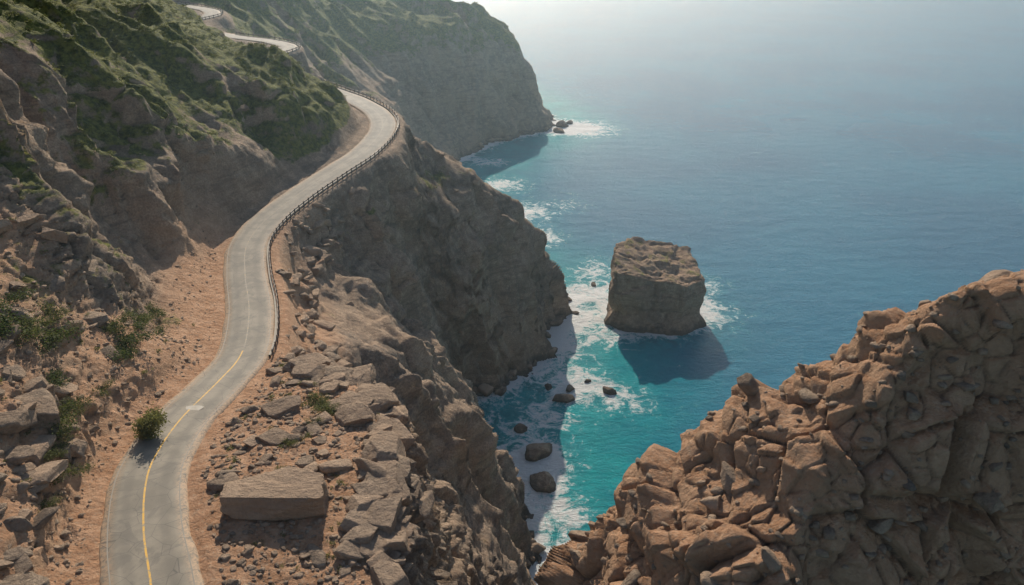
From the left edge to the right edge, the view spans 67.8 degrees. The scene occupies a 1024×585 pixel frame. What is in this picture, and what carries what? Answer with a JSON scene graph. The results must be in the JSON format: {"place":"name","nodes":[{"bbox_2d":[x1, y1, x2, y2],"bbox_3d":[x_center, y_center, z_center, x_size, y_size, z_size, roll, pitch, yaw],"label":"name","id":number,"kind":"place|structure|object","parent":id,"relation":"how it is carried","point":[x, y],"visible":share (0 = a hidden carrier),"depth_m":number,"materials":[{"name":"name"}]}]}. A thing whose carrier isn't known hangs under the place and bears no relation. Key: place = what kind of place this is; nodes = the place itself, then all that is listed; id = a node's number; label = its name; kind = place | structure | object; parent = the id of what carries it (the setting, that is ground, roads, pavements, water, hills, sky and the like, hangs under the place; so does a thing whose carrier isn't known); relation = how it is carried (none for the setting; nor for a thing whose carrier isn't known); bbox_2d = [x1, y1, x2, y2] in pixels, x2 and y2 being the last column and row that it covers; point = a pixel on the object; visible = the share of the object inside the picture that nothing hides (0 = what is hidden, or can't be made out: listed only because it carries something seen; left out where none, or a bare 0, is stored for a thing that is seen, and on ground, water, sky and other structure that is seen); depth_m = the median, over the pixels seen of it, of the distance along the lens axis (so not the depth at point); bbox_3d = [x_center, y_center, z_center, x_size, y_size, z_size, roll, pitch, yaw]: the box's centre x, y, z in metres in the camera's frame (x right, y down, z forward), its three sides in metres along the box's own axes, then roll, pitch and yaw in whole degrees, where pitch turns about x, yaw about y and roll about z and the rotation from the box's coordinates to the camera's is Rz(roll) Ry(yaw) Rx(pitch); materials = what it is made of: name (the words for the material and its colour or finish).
{"place":"outdoors","nodes":[
{"label":"outdoors","id":0,"kind":"place"},
{"bbox_2d":[99,4,396,584],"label":"road","id":1,"kind":"structure","parent":0,"point":[146,538],"depth_m":85.26,"materials":[{"name":"grey asphalt"}]},
{"bbox_2d":[126,404,170,440],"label":"dry bush","id":2,"kind":"object","parent":1,"relation":"on","point":[147,423],"visible":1,"depth_m":79.07,"materials":[{"name":"green plant"}]},
{"bbox_2d":[172,0,222,19],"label":"guard rail","id":3,"kind":"object","parent":1,"relation":"on","point":[214,16],"visible":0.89,"depth_m":319.28,"materials":[{"name":"metal"}]},
{"bbox_2d":[235,32,300,52],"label":"guard rail","id":4,"kind":"object","parent":1,"relation":"on","point":[258,35],"visible":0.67,"depth_m":276.57,"materials":[{"name":"metal"}]},
{"bbox_2d":[267,80,399,357],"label":"guard rail","id":5,"kind":"object","parent":1,"relation":"on","point":[284,220],"visible":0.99,"depth_m":152.78,"materials":[{"name":"metal"}]},
{"bbox_2d":[0,0,1023,584],"bbox_3d":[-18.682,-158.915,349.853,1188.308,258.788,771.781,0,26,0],"label":"coastal cliff terrain","id":6,"kind":"structure","parent":0,"point":[422,266],"depth_m":117.53,"materials":[{"name":"brown stone"}]},
{"bbox_2d":[0,306,23,338],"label":"shrub","id":7,"kind":"object","parent":6,"relation":"on","point":[4,319],"visible":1,"depth_m":78.78,"materials":[{"name":"green plant"}]},
{"bbox_2d":[0,282,41,309],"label":"shrub","id":8,"kind":"object","parent":6,"relation":"on","point":[8,300],"visible":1,"depth_m":83.10,"materials":[{"name":"green plant"}]},
{"bbox_2d":[1,308,53,346],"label":"shrub","id":9,"kind":"object","parent":6,"relation":"on","point":[34,330],"visible":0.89,"depth_m":80.18,"materials":[{"name":"green plant"}]},
{"bbox_2d":[31,493,66,512],"bbox_3d":[-40.026,18.080,64.120,3.912,1.202,3.298,0,26,0],"label":"shrub","id":10,"kind":"object","parent":6,"relation":"on","point":[48,501],"visible":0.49,"depth_m":64.94,"materials":[{"name":"green plant"}]},
{"bbox_2d":[36,299,76,326],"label":"shrub","id":11,"kind":"object","parent":6,"relation":"on","point":[51,319],"visible":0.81,"depth_m":86.16,"materials":[{"name":"green plant"}]},
{"bbox_2d":[43,434,73,462],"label":"shrub","id":12,"kind":"object","parent":6,"relation":"on","point":[54,453],"visible":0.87,"depth_m":69.64,"materials":[{"name":"green plant"}]},
{"bbox_2d":[45,365,72,386],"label":"shrub","id":13,"kind":"object","parent":6,"relation":"on","point":[59,378],"visible":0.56,"depth_m":78.02,"materials":[{"name":"green plant"}]},
{"bbox_2d":[35,318,86,356],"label":"shrub","id":14,"kind":"object","parent":6,"relation":"on","point":[51,337],"visible":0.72,"depth_m":82.19,"materials":[{"name":"green plant"}]},
{"bbox_2d":[43,398,83,444],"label":"shrub","id":15,"kind":"object","parent":6,"relation":"on","point":[64,427],"visible":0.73,"depth_m":71.95,"materials":[{"name":"green plant"}]},
{"bbox_2d":[58,396,77,420],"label":"shrub","id":16,"kind":"object","parent":6,"relation":"on","point":[67,402],"visible":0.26,"depth_m":75.03,"materials":[{"name":"green plant"}]},
{"bbox_2d":[44,457,97,486],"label":"shrub","id":17,"kind":"object","parent":6,"relation":"on","point":[74,471],"visible":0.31,"depth_m":68.67,"materials":[{"name":"green plant"}]},
{"bbox_2d":[63,393,96,417],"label":"shrub","id":18,"kind":"object","parent":6,"relation":"on","point":[79,409],"visible":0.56,"depth_m":77.23,"materials":[{"name":"green plant"}]},
{"bbox_2d":[91,376,118,395],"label":"shrub","id":19,"kind":"object","parent":6,"relation":"on","point":[100,389],"visible":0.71,"depth_m":83.15,"materials":[{"name":"green plant"}]},
{"bbox_2d":[98,307,140,335],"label":"shrub","id":20,"kind":"object","parent":6,"relation":"on","point":[114,327],"visible":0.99,"depth_m":93.33,"materials":[{"name":"green plant"}]},
{"bbox_2d":[106,339,138,363],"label":"shrub","id":21,"kind":"object","parent":6,"relation":"on","point":[124,350],"visible":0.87,"depth_m":89.56,"materials":[{"name":"green plant"}]},
{"bbox_2d":[122,308,151,330],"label":"shrub","id":22,"kind":"object","parent":6,"relation":"on","point":[136,324],"visible":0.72,"depth_m":97.23,"materials":[{"name":"green plant"}]},
{"bbox_2d":[108,321,169,348],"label":"shrub","id":23,"kind":"object","parent":6,"relation":"on","point":[130,338],"visible":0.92,"depth_m":92.86,"materials":[{"name":"green plant"}]},
{"bbox_2d":[135,310,159,324],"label":"shrub","id":24,"kind":"object","parent":6,"relation":"on","point":[148,318],"visible":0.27,"depth_m":101.26,"materials":[{"name":"green plant"}]},
{"bbox_2d":[144,300,169,318],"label":"shrub","id":25,"kind":"object","parent":6,"relation":"on","point":[156,310],"visible":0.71,"depth_m":107.51,"materials":[{"name":"green plant"}]},
{"bbox_2d":[0,195,379,584],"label":"dry grass tufts","id":26,"kind":"object","parent":6,"relation":"on","point":[228,449],"visible":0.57,"depth_m":76.88,"materials":[{"name":"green plant"}]},
{"bbox_2d":[0,0,437,220],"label":"hillside scrub","id":27,"kind":"object","parent":6,"relation":"on","point":[61,25],"visible":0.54,"depth_m":167.30,"materials":[{"name":"green plant"}]},
{"bbox_2d":[255,427,289,444],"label":"flat boulder","id":28,"kind":"object","parent":6,"relation":"on","point":[274,436],"visible":0.99,"depth_m":77.91,"materials":[{"name":"brown stone"}]},
{"bbox_2d":[219,466,328,520],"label":"rock slab","id":29,"kind":"object","parent":6,"relation":"on","point":[287,493],"visible":0.95,"depth_m":67.01,"materials":[{"name":"brown stone"}]},
{"bbox_2d":[260,395,300,417],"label":"flat boulder","id":30,"kind":"object","parent":6,"relation":"on","point":[279,407],"visible":0.94,"depth_m":83.50,"materials":[{"name":"brown stone"}]},
{"bbox_2d":[280,431,312,447],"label":"shrub","id":31,"kind":"object","parent":6,"relation":"on","point":[290,442],"visible":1,"depth_m":77.48,"materials":[{"name":"green plant"}]},
{"bbox_2d":[303,416,323,423],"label":"shrub","id":32,"kind":"object","parent":6,"relation":"on","point":[312,420],"visible":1,"depth_m":81.16,"materials":[{"name":"green plant"}]},
{"bbox_2d":[299,388,328,407],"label":"shrub","id":33,"kind":"object","parent":6,"relation":"on","point":[313,395],"visible":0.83,"depth_m":85.54,"materials":[{"name":"green plant"}]},
{"bbox_2d":[313,396,332,410],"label":"shrub","id":34,"kind":"object","parent":6,"relation":"on","point":[321,404],"visible":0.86,"depth_m":84.33,"materials":[{"name":"green plant"}]},
{"bbox_2d":[311,401,339,415],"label":"shrub","id":35,"kind":"object","parent":6,"relation":"on","point":[327,410],"visible":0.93,"depth_m":83.30,"materials":[{"name":"green plant"}]},
{"bbox_2d":[334,403,373,426],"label":"flat boulder","id":36,"kind":"object","parent":6,"relation":"on","point":[348,415],"visible":0.95,"depth_m":81.64,"materials":[{"name":"brown stone"}]},
{"bbox_2d":[204,0,514,69],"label":"scrub","id":37,"kind":"object","parent":6,"relation":"on","point":[303,36],"visible":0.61,"depth_m":421.66,"materials":[{"name":"green plant"}]},
{"bbox_2d":[349,363,375,383],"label":"flat boulder","id":38,"kind":"object","parent":6,"relation":"on","point":[364,374],"visible":0.42,"depth_m":91.21,"materials":[{"name":"brown stone"}]},
{"bbox_2d":[351,382,398,411],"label":"flat boulder","id":39,"kind":"object","parent":6,"relation":"on","point":[384,396],"visible":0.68,"depth_m":85.32,"materials":[{"name":"brown stone"}]},
{"bbox_2d":[364,495,401,534],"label":"flat boulder","id":40,"kind":"object","parent":6,"relation":"on","point":[382,514],"visible":0.71,"depth_m":67.43,"materials":[{"name":"brown stone"}]},
{"bbox_2d":[361,430,405,461],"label":"flat boulder","id":41,"kind":"object","parent":6,"relation":"on","point":[383,445],"visible":0.72,"depth_m":75.72,"materials":[{"name":"brown stone"}]},
{"bbox_2d":[372,417,415,450],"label":"flat boulder","id":42,"kind":"object","parent":6,"relation":"on","point":[402,432],"visible":0.4,"depth_m":80.53,"materials":[{"name":"brown stone"}]},
{"bbox_2d":[385,461,412,504],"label":"flat boulder","id":43,"kind":"object","parent":6,"relation":"on","point":[395,472],"visible":0.48,"depth_m":71.86,"materials":[{"name":"brown stone"}]},
{"bbox_2d":[0,57,1023,584],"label":"boulders","id":44,"kind":"object","parent":6,"relation":"on","point":[328,369],"visible":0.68,"depth_m":69.96,"materials":[{"name":"brown stone"}]},
{"bbox_2d":[451,0,1023,584],"bbox_3d":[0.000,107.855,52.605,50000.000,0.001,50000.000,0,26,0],"label":"sea","id":45,"kind":"structure","parent":0,"point":[807,182],"depth_m":390.31,"materials":[{"name":"liquid"}]},
{"bbox_2d":[514,423,527,433],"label":"sea rock","id":46,"kind":"object","parent":45,"relation":"in","point":[520,428],"visible":1,"depth_m":199.09,"materials":[{"name":"grey stone"}]},
{"bbox_2d":[525,443,551,461],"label":"sea rock","id":47,"kind":"object","parent":45,"relation":"in","point":[534,452],"visible":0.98,"depth_m":188.94,"materials":[{"name":"grey stone"}]},
{"bbox_2d":[530,471,555,492],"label":"sea rock","id":48,"kind":"object","parent":45,"relation":"in","point":[543,481],"visible":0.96,"depth_m":179.11,"materials":[{"name":"grey stone"}]},
{"bbox_2d":[545,383,551,390],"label":"sea rock","id":49,"kind":"object","parent":45,"relation":"in","point":[548,386],"visible":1,"depth_m":217.42,"materials":[{"name":"grey stone"}]},
{"bbox_2d":[553,128,564,132],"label":"sea rock","id":50,"kind":"object","parent":45,"relation":"in","point":[558,130],"visible":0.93,"depth_m":479.90,"materials":[{"name":"grey stone"}]},
{"bbox_2d":[556,120,568,127],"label":"sea rock","id":51,"kind":"object","parent":45,"relation":"in","point":[561,123],"visible":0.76,"depth_m":492.35,"materials":[{"name":"grey stone"}]},
{"bbox_2d":[552,393,574,402],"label":"sea rock","id":52,"kind":"object","parent":45,"relation":"in","point":[565,398],"visible":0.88,"depth_m":211.22,"materials":[{"name":"grey stone"}]},
{"bbox_2d":[566,384,574,391],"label":"sea rock","id":53,"kind":"object","parent":45,"relation":"in","point":[569,388],"visible":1,"depth_m":216.06,"materials":[{"name":"grey stone"}]},
{"bbox_2d":[603,386,616,394],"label":"sea rock","id":54,"kind":"object","parent":45,"relation":"in","point":[609,390],"visible":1,"depth_m":214.80,"materials":[{"name":"grey stone"}]},
{"bbox_2d":[604,237,706,335],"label":"sea stack","id":55,"kind":"object","parent":45,"relation":"in","point":[657,287],"visible":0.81,"depth_m":245.79,"materials":[{"name":"brown stone"}]}
]}

